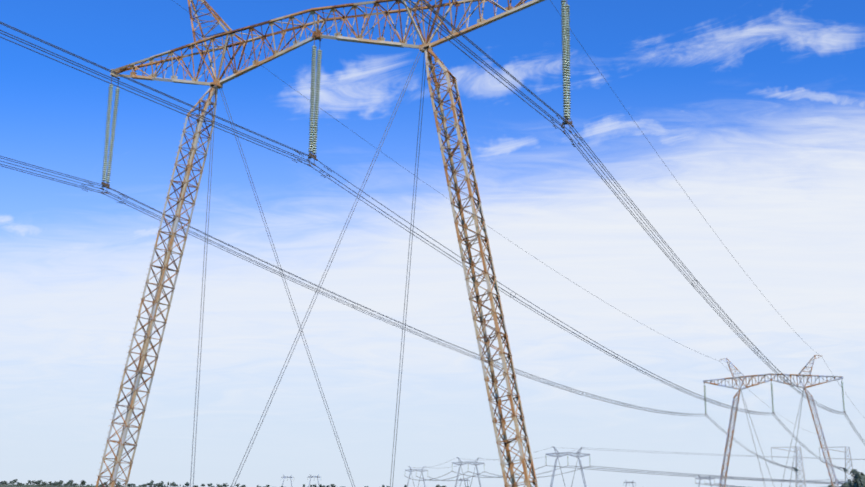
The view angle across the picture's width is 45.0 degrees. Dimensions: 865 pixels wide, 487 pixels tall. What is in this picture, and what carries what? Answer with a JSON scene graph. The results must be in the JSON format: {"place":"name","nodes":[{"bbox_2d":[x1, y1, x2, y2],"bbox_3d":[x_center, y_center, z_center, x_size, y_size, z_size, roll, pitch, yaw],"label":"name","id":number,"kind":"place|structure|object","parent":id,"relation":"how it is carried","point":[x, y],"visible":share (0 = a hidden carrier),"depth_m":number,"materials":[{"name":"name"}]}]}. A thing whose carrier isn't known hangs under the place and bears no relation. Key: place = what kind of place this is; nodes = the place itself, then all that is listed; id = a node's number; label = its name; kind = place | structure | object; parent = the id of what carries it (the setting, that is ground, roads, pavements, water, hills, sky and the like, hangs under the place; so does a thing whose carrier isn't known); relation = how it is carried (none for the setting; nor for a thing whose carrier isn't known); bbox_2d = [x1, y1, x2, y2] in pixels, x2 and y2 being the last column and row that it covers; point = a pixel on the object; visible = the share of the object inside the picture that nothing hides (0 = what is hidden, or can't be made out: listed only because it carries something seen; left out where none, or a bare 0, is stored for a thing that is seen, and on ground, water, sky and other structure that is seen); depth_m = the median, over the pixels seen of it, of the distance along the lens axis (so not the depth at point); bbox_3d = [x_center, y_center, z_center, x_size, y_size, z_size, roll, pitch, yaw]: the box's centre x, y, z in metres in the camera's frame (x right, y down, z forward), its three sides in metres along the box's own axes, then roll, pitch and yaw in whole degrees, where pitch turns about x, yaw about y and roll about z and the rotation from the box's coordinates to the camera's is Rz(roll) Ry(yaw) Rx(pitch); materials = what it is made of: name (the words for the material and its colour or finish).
{"place":"outdoors","nodes":[
{"label":"outdoors","id":0,"kind":"place"},
{"bbox_2d":[0,484,149,486],"bbox_3d":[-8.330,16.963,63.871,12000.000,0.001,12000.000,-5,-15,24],"label":"ground","id":1,"kind":"structure","parent":0,"point":[7,485],"depth_m":1586.88,"materials":[{"name":"green plant"}]},
{"bbox_2d":[190,47,803,486],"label":"guys","id":2,"kind":"object","parent":1,"relation":"on","point":[322,283],"visible":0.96,"depth_m":68.68,"materials":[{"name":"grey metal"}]},
{"bbox_2d":[719,388,838,486],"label":"pylon legs","id":3,"kind":"object","parent":1,"relation":"on","point":[732,434],"visible":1,"depth_m":277.63,"materials":[{"name":"metal"}]},
{"bbox_2d":[771,446,853,486],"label":"anchor columns","id":4,"kind":"structure","parent":1,"relation":"on","point":[802,466],"depth_m":432.71,"materials":[{"name":"grey metal"}]},
{"bbox_2d":[839,482,849,486],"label":"tree","id":5,"kind":"object","parent":1,"relation":"on","point":[846,484],"visible":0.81,"depth_m":325.57,"materials":[{"name":"green plant"}]},
{"bbox_2d":[848,469,864,486],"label":"tree","id":6,"kind":"object","parent":1,"relation":"on","point":[858,480],"visible":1,"depth_m":280.72,"materials":[{"name":"green plant"}]},
{"bbox_2d":[96,45,537,486],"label":"tower legs","id":7,"kind":"object","parent":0,"point":[147,336],"visible":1,"depth_m":65.47,"materials":[{"name":"metal"}]},
{"bbox_2d":[110,0,544,87],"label":"tower beam","id":8,"kind":"structure","parent":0,"point":[481,22],"depth_m":71.88,"materials":[{"name":"metal"}]},
{"bbox_2d":[102,0,570,182],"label":"tower insulators","id":9,"kind":"object","parent":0,"point":[565,23],"visible":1,"depth_m":69.95,"materials":[{"name":"grey glass"}]},
{"bbox_2d":[100,35,573,194],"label":"tower fittings","id":10,"kind":"object","parent":9,"relation":"attached to","point":[107,184],"visible":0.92,"depth_m":69.29,"materials":[{"name":"grey metal"}]},
{"bbox_2d":[0,0,845,415],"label":"conductors","id":11,"kind":"object","parent":10,"relation":"hanging from","point":[718,312],"visible":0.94,"depth_m":75.42,"materials":[{"name":"grey metal"}]},
{"bbox_2d":[405,466,427,471],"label":"beam","id":12,"kind":"structure","parent":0,"point":[410,469],"depth_m":1611.55,"materials":[{"name":"grey metal"}]},
{"bbox_2d":[0,0,864,486],"label":"sky","id":13,"kind":"structure","parent":0,"point":[756,108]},
{"bbox_2d":[455,465,480,486],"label":"legs","id":14,"kind":"object","parent":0,"point":[477,475],"visible":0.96,"depth_m":1148.23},
{"bbox_2d":[452,457,483,465],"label":"beam","id":15,"kind":"structure","parent":14,"relation":"on","point":[476,464],"depth_m":1152.00,"materials":[{"name":"grey metal"}]},
{"bbox_2d":[550,458,585,486],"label":"legs","id":16,"kind":"object","parent":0,"point":[581,472],"visible":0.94,"depth_m":840.52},
{"bbox_2d":[546,446,589,457],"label":"beam","id":17,"kind":"structure","parent":16,"relation":"on","point":[558,454],"depth_m":844.10,"materials":[{"name":"grey metal"}]},
{"bbox_2d":[405,361,864,486],"bbox_3d":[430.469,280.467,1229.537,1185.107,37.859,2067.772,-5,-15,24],"label":"wires","id":18,"kind":"object","parent":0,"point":[774,480],"visible":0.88,"depth_m":817.59,"materials":[{"name":"grey metal"}]},
{"bbox_2d":[703,355,842,389],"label":"tower beam","id":19,"kind":"structure","parent":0,"point":[750,377],"depth_m":278.60,"materials":[{"name":"metal"}]},
{"bbox_2d":[703,381,844,412],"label":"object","id":20,"kind":"structure","parent":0,"point":[772,397],"depth_m":277.08,"materials":[{"name":"grey glass"}]}
]}

